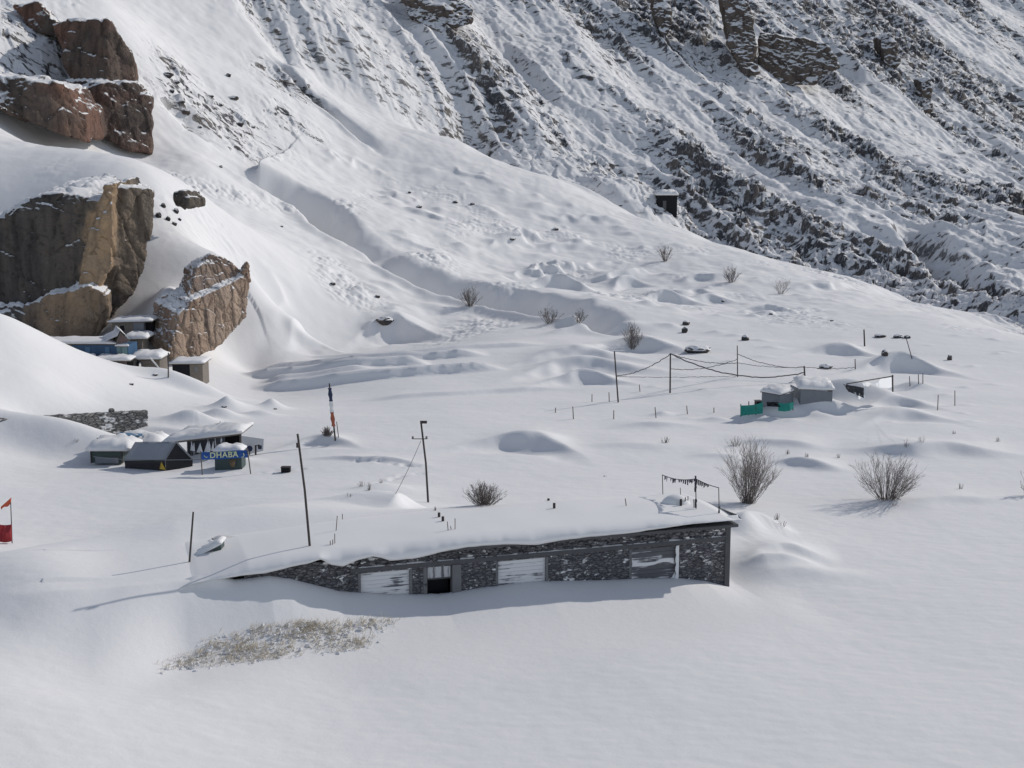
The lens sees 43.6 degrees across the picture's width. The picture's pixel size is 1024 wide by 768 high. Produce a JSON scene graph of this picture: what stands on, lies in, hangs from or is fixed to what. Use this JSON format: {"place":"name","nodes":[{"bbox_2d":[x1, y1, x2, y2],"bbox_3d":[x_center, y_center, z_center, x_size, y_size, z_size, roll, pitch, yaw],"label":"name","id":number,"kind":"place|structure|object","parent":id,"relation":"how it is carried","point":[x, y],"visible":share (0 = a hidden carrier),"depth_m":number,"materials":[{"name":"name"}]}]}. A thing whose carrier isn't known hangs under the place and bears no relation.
{"place":"outdoors","nodes":[
{"label":"outdoors","id":0,"kind":"place"},
{"bbox_2d":[247,446,252,454],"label":"round sign","id":1,"kind":"object","parent":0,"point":[250,448],"visible":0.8,"depth_m":79.76,"materials":[{"name":"blue metal"}]},
{"bbox_2d":[157,613,399,669],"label":"dry grass","id":2,"kind":"structure","parent":0,"point":[282,649],"depth_m":45.16,"materials":[{"name":"beige plant"}]},
{"bbox_2d":[0,0,1023,767],"bbox_3d":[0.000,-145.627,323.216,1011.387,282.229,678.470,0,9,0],"label":"snow terrain","id":3,"kind":"structure","parent":0,"point":[844,620],"depth_m":102.98,"materials":[{"name":"white snow"}]},
{"bbox_2d":[0,498,12,542],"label":"flag pole","id":4,"kind":"object","parent":3,"relation":"on","point":[5,533],"visible":0.91,"depth_m":57.42,"materials":[{"name":"wood"}]},
{"bbox_2d":[0,410,147,434],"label":"stone wall","id":5,"kind":"structure","parent":3,"relation":"on","point":[116,422],"depth_m":85.90,"materials":[{"name":"grey stone"}]},
{"bbox_2d":[0,1,153,154],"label":"rock crag","id":6,"kind":"structure","parent":3,"relation":"on","point":[102,92],"depth_m":175.16,"materials":[{"name":"brown stone"}]},
{"bbox_2d":[51,326,136,355],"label":"blue hut","id":7,"kind":"object","parent":3,"relation":"on","point":[109,343],"visible":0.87,"depth_m":107.25,"materials":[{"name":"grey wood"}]},
{"bbox_2d":[85,347,90,353],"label":"window","id":8,"kind":"structure","parent":7,"relation":"in","point":[87,349],"depth_m":107.21,"materials":[{"name":"blue glass"}]},
{"bbox_2d":[105,347,109,353],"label":"window","id":9,"kind":"structure","parent":7,"relation":"in","point":[107,351],"depth_m":107.23,"materials":[{"name":"blue glass"}]},
{"bbox_2d":[121,347,127,354],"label":"window","id":10,"kind":"structure","parent":7,"relation":"in","point":[124,349],"depth_m":107.21,"materials":[{"name":"teal glass"}]},
{"bbox_2d":[0,173,205,336],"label":"rock cliff","id":11,"kind":"structure","parent":3,"relation":"on","point":[73,254],"depth_m":116.09,"materials":[{"name":"brown stone"}]},
{"bbox_2d":[85,433,142,462],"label":"shed","id":12,"kind":"structure","parent":3,"relation":"on","point":[118,447],"depth_m":78.76,"materials":[{"name":"white wood"}]},
{"bbox_2d":[97,354,138,365],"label":"store","id":13,"kind":"structure","parent":3,"relation":"on","point":[126,359],"depth_m":105.44,"materials":[{"name":"grey wood"}]},
{"bbox_2d":[107,315,157,340],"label":"stone hut","id":14,"kind":"object","parent":3,"relation":"on","point":[127,324],"visible":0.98,"depth_m":113.02,"materials":[{"name":"grey stone"}]},
{"bbox_2d":[125,330,154,362],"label":"stone hut","id":15,"kind":"object","parent":3,"relation":"on","point":[141,338],"visible":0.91,"depth_m":110.90,"materials":[{"name":"grey wood"}]},
{"bbox_2d":[118,429,168,441],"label":"covered pile","id":16,"kind":"object","parent":3,"relation":"on","point":[147,436],"visible":0.56,"depth_m":83.28,"materials":[{"name":"white snow"}]},
{"bbox_2d":[93,441,200,470],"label":"tent","id":17,"kind":"object","parent":3,"relation":"on","point":[153,455],"visible":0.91,"depth_m":76.59,"materials":[{"name":"black fabric"}]},
{"bbox_2d":[132,348,169,368],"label":"store","id":18,"kind":"structure","parent":3,"relation":"on","point":[157,358],"depth_m":106.95,"materials":[{"name":"stone"}]},
{"bbox_2d":[155,212,161,217],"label":"stone","id":19,"kind":"object","parent":3,"relation":"on","point":[158,215],"visible":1,"depth_m":133.03,"materials":[{"name":"grey stone"}]},
{"bbox_2d":[163,72,173,77],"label":"stone","id":20,"kind":"object","parent":3,"relation":"on","point":[168,74],"visible":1,"depth_m":200.23,"materials":[{"name":"grey stone"}]},
{"bbox_2d":[181,109,190,114],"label":"boulder","id":21,"kind":"object","parent":3,"relation":"on","point":[185,111],"visible":1,"depth_m":193.74,"materials":[{"name":"grey stone"}]},
{"bbox_2d":[169,356,211,383],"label":"stone hut","id":22,"kind":"object","parent":3,"relation":"on","point":[196,367],"visible":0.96,"depth_m":106.03,"materials":[{"name":"grey wood"}]},
{"bbox_2d":[188,512,193,561],"bbox_3d":[-12.026,5.933,48.018,0.292,2.331,0.085,0,9,0],"label":"short post","id":23,"kind":"object","parent":3,"relation":"on","point":[189,560],"visible":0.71,"depth_m":47.97,"materials":[{"name":"brown wood"}]},
{"bbox_2d":[149,253,250,359],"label":"leaning slab","id":24,"kind":"structure","parent":3,"relation":"on","point":[200,310],"depth_m":115.71,"materials":[{"name":"brown stone"}]},
{"bbox_2d":[162,422,263,455],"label":"long shed","id":25,"kind":"structure","parent":3,"relation":"on","point":[198,438],"depth_m":79.51,"materials":[{"name":"white wood"}]},
{"bbox_2d":[200,449,250,474],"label":"roadside banner","id":26,"kind":"object","parent":3,"relation":"on","point":[224,455],"visible":1,"depth_m":74.11,"materials":[{"name":"blue fabric"}]},
{"bbox_2d":[213,442,246,469],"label":"snowy counter","id":27,"kind":"object","parent":3,"relation":"on","point":[230,464],"visible":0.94,"depth_m":75.45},
{"bbox_2d":[229,95,238,99],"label":"stone","id":28,"kind":"object","parent":3,"relation":"on","point":[233,97],"visible":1,"depth_m":211.24,"materials":[{"name":"grey stone"}]},
{"bbox_2d":[255,444,261,454],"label":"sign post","id":29,"kind":"object","parent":3,"relation":"on","point":[259,446],"visible":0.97,"depth_m":79.78,"materials":[{"name":"metal"}]},
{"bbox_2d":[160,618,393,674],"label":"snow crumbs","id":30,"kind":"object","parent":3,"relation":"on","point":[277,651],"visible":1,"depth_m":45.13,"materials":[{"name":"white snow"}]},
{"bbox_2d":[280,466,290,472],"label":"box","id":31,"kind":"object","parent":3,"relation":"on","point":[285,469],"visible":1,"depth_m":74.18,"materials":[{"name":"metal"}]},
{"bbox_2d":[320,426,333,436],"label":"bare bush","id":32,"kind":"object","parent":3,"relation":"on","point":[327,432],"visible":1,"depth_m":82.85,"materials":[{"name":"plant"}]},
{"bbox_2d":[328,383,335,440],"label":"flag pole","id":33,"kind":"object","parent":3,"relation":"on","point":[330,394],"visible":1,"depth_m":82.14,"materials":[{"name":"brown wood"}]},
{"bbox_2d":[376,316,393,325],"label":"boulder","id":34,"kind":"object","parent":3,"relation":"on","point":[385,320],"visible":1,"depth_m":148.37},
{"bbox_2d":[396,421,428,501],"bbox_3d":[-5.106,4.529,60.950,0.835,4.554,6.349,2,9,10],"label":"utility pole","id":35,"kind":"object","parent":3,"relation":"on","point":[423,438],"visible":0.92,"depth_m":63.75,"materials":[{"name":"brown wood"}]},
{"bbox_2d":[401,0,472,32],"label":"cliff outcrop","id":36,"kind":"object","parent":3,"relation":"on","point":[435,14],"visible":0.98,"depth_m":283.88,"materials":[{"name":"stone"}]},
{"bbox_2d":[178,493,741,593],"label":"stone building","id":37,"kind":"structure","parent":3,"relation":"on","point":[577,539],"depth_m":50.37,"materials":[{"name":"stone"}]},
{"bbox_2d":[196,536,225,553],"bbox_3d":[-11.600,6.430,49.294,1.041,1.058,0.954,0,9,0],"label":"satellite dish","id":38,"kind":"object","parent":37,"relation":"on","point":[217,544],"visible":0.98,"depth_m":48.91,"materials":[{"name":"white metal"}]},
{"bbox_2d":[296,434,310,545],"bbox_3d":[-7.802,4.184,47.940,0.453,4.700,0.184,0,9,0],"label":"utility pole","id":39,"kind":"object","parent":37,"relation":"on","point":[304,488],"visible":0.78,"depth_m":47.92,"materials":[{"name":"brown wood"}]},
{"bbox_2d":[427,566,450,593],"bbox_3d":[-2.880,8.086,49.641,0.937,2.280,0.540,-3,9,-17],"label":"door","id":40,"kind":"structure","parent":37,"relation":"in","point":[437,577],"depth_m":49.67,"materials":[{"name":"wood"}]},
{"bbox_2d":[662,494,689,504],"bbox_3d":[6.979,4.913,54.503,1.240,0.420,0.856,0,9,0],"label":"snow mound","id":41,"kind":"object","parent":37,"relation":"on","point":[673,499],"visible":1,"depth_m":54.25,"materials":[{"name":"white snow"}]},
{"bbox_2d":[694,476,696,508],"bbox_3d":[7.667,4.620,53.388,0.142,1.606,0.107,0,9,0],"label":"flag pole","id":42,"kind":"object","parent":37,"relation":"on","point":[695,486],"visible":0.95,"depth_m":53.36,"materials":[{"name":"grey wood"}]},
{"bbox_2d":[662,474,718,487],"bbox_3d":[7.350,4.143,54.724,0.586,0.855,4.604,-4,9,-23],"label":"prayer flag string","id":43,"kind":"object","parent":42,"relation":"hanging from","point":[701,483],"visible":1,"depth_m":53.95,"materials":[{"name":"fabric"}]},
{"bbox_2d":[460,287,482,306],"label":"bare bush","id":44,"kind":"object","parent":3,"relation":"on","point":[470,300],"visible":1,"depth_m":158.63,"materials":[{"name":"brown plant"}]},
{"bbox_2d":[461,481,506,505],"bbox_3d":[-1.168,4.795,55.110,2.006,1.375,1.717,0,9,0],"label":"bare bush","id":45,"kind":"object","parent":3,"relation":"on","point":[485,498],"visible":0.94,"depth_m":55.03,"materials":[{"name":"brown plant"}]},
{"bbox_2d":[538,308,564,323],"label":"bare bush","id":46,"kind":"object","parent":3,"relation":"on","point":[550,313],"visible":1,"depth_m":144.95,"materials":[{"name":"plant"}]},
{"bbox_2d":[572,309,587,322],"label":"bare bush","id":47,"kind":"object","parent":3,"relation":"on","point":[580,319],"visible":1,"depth_m":141.88,"materials":[{"name":"brown plant"}]},
{"bbox_2d":[614,351,618,401],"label":"rope pole","id":48,"kind":"object","parent":3,"relation":"on","point":[616,377],"visible":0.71,"depth_m":97.78,"materials":[{"name":"brown wood"}]},
{"bbox_2d":[623,319,642,349],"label":"bare bush","id":49,"kind":"object","parent":3,"relation":"on","point":[632,344],"visible":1,"depth_m":126.57,"materials":[{"name":"plant"}]},
{"bbox_2d":[650,0,672,37],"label":"cliff outcrop","id":50,"kind":"object","parent":3,"relation":"on","point":[661,10],"visible":1,"depth_m":329.22,"materials":[{"name":"grey stone"}]},
{"bbox_2d":[659,247,672,260],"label":"bare bush","id":51,"kind":"object","parent":3,"relation":"on","point":[664,255],"visible":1,"depth_m":190.85,"materials":[{"name":"plant"}]},
{"bbox_2d":[654,189,678,216],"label":"dark shelter","id":52,"kind":"object","parent":3,"relation":"on","point":[666,200],"visible":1,"depth_m":236.01,"materials":[{"name":"concrete"}]},
{"bbox_2d":[669,353,670,392],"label":"rope pole","id":53,"kind":"object","parent":3,"relation":"on","point":[670,375],"visible":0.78,"depth_m":101.53,"materials":[{"name":"grey wood"}]},
{"bbox_2d":[617,354,669,375],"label":"sagging rope","id":54,"kind":"object","parent":53,"relation":"attached to","point":[645,368],"visible":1,"depth_m":99.71,"materials":[{"name":"black fabric"}]},
{"bbox_2d":[676,355,735,363],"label":"sagging rope","id":55,"kind":"object","parent":53,"relation":"attached to","point":[705,362],"visible":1,"depth_m":105.23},
{"bbox_2d":[675,359,736,369],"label":"sagging rope","id":56,"kind":"object","parent":53,"relation":"attached to","point":[702,368],"visible":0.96,"depth_m":104.75,"materials":[{"name":"grey fabric"}]},
{"bbox_2d":[671,353,803,377],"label":"sagging rope","id":57,"kind":"object","parent":53,"relation":"attached to","point":[734,374],"visible":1,"depth_m":103.75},
{"bbox_2d":[682,326,687,332],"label":"stone","id":58,"kind":"object","parent":3,"relation":"on","point":[684,329],"visible":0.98,"depth_m":136.49,"materials":[{"name":"grey stone"}]},
{"bbox_2d":[682,320,689,324],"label":"stone","id":59,"kind":"object","parent":3,"relation":"on","point":[685,322],"visible":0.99,"depth_m":140.16,"materials":[{"name":"grey stone"}]},
{"bbox_2d":[684,345,710,352],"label":"boulder","id":60,"kind":"object","parent":3,"relation":"on","point":[697,349],"visible":0.98,"depth_m":123.11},
{"bbox_2d":[723,266,741,282],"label":"bare bush","id":61,"kind":"object","parent":3,"relation":"on","point":[730,278],"visible":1,"depth_m":175.49,"materials":[{"name":"brown plant"}]},
{"bbox_2d":[737,346,737,376],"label":"rope pole","id":62,"kind":"object","parent":3,"relation":"on","point":[737,361],"visible":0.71,"depth_m":108.69,"materials":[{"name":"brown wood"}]},
{"bbox_2d":[617,376,727,377],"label":"sagging rope","id":63,"kind":"object","parent":62,"relation":"attached to","point":[680,377],"visible":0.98,"depth_m":103.68,"materials":[{"name":"black fabric"}]},
{"bbox_2d":[740,363,796,367],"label":"sagging rope","id":64,"kind":"object","parent":62,"relation":"attached to","point":[767,366],"visible":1,"depth_m":107.67,"materials":[{"name":"black fabric"}]},
{"bbox_2d":[738,354,799,367],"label":"sagging rope","id":65,"kind":"object","parent":62,"relation":"attached to","point":[764,363],"visible":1,"depth_m":107.76,"materials":[{"name":"black fabric"}]},
{"bbox_2d":[718,0,760,76],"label":"cliff outcrop","id":66,"kind":"object","parent":3,"relation":"on","point":[738,24],"visible":1,"depth_m":329.31,"materials":[{"name":"stone"}]},
{"bbox_2d":[741,335,748,340],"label":"stone","id":67,"kind":"object","parent":3,"relation":"on","point":[745,338],"visible":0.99,"depth_m":130.18,"materials":[{"name":"grey stone"}]},
{"bbox_2d":[715,432,783,503],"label":"bare bush","id":68,"kind":"object","parent":3,"relation":"on","point":[752,487],"visible":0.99,"depth_m":65.65,"materials":[{"name":"brown plant"}]},
{"bbox_2d":[740,401,793,416],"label":"net fence","id":69,"kind":"object","parent":3,"relation":"on","point":[748,409],"visible":1,"depth_m":90.20,"materials":[{"name":"teal fabric"}]},
{"bbox_2d":[767,402,779,406],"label":"dark tarpaulin","id":70,"kind":"object","parent":3,"relation":"on","point":[772,404],"visible":1,"depth_m":90.54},
{"bbox_2d":[760,383,794,406],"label":"grey shed","id":71,"kind":"structure","parent":3,"relation":"on","point":[774,393],"depth_m":91.71,"materials":[{"name":"concrete"}]},
{"bbox_2d":[774,277,790,293],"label":"bare bush","id":72,"kind":"object","parent":3,"relation":"on","point":[782,292],"visible":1,"depth_m":169.24,"materials":[{"name":"plant"}]},
{"bbox_2d":[758,32,839,85],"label":"cliff outcrop","id":73,"kind":"object","parent":3,"relation":"on","point":[792,61],"visible":0.9,"depth_m":337.68,"materials":[{"name":"grey stone"}]},
{"bbox_2d":[790,375,834,404],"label":"snow topped shed","id":74,"kind":"structure","parent":3,"relation":"on","point":[806,391],"depth_m":91.89,"materials":[{"name":"white snow"}]},
{"bbox_2d":[819,364,832,368],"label":"boulder","id":75,"kind":"object","parent":3,"relation":"on","point":[826,366],"visible":0.86,"depth_m":113.05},
{"bbox_2d":[843,375,893,399],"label":"sheeted wall","id":76,"kind":"structure","parent":3,"relation":"on","point":[881,382],"depth_m":93.41,"materials":[{"name":"white plastic"}]},
{"bbox_2d":[874,334,885,337],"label":"boulder","id":77,"kind":"object","parent":3,"relation":"on","point":[879,335],"visible":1,"depth_m":131.56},
{"bbox_2d":[881,349,887,355],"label":"boulder","id":78,"kind":"object","parent":3,"relation":"on","point":[884,352],"visible":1,"depth_m":114.73,"materials":[{"name":"grey stone"}]},
{"bbox_2d":[873,33,900,70],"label":"cliff outcrop","id":79,"kind":"object","parent":3,"relation":"on","point":[885,46],"visible":0.97,"depth_m":378.85,"materials":[{"name":"grey stone"}]},
{"bbox_2d":[850,452,925,501],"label":"bare bush","id":80,"kind":"object","parent":3,"relation":"on","point":[893,495],"visible":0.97,"depth_m":66.32,"materials":[{"name":"brown plant"}]},
{"bbox_2d":[893,334,902,337],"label":"boulder","id":81,"kind":"object","parent":3,"relation":"on","point":[897,336],"visible":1,"depth_m":130.94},
{"bbox_2d":[913,77,932,113],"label":"cliff outcrop","id":82,"kind":"object","parent":3,"relation":"on","point":[924,89],"visible":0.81,"depth_m":364.84,"materials":[{"name":"grey stone"}]},
{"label":"rope pole","id":83,"kind":"object","parent":3,"relation":"on","visible":0},
{"bbox_2d":[806,367,854,368],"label":"sagging rope","id":84,"kind":"object","parent":83,"relation":"attached to","point":[828,368],"visible":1,"depth_m":109.31,"materials":[{"name":"grey fabric"}]}
]}

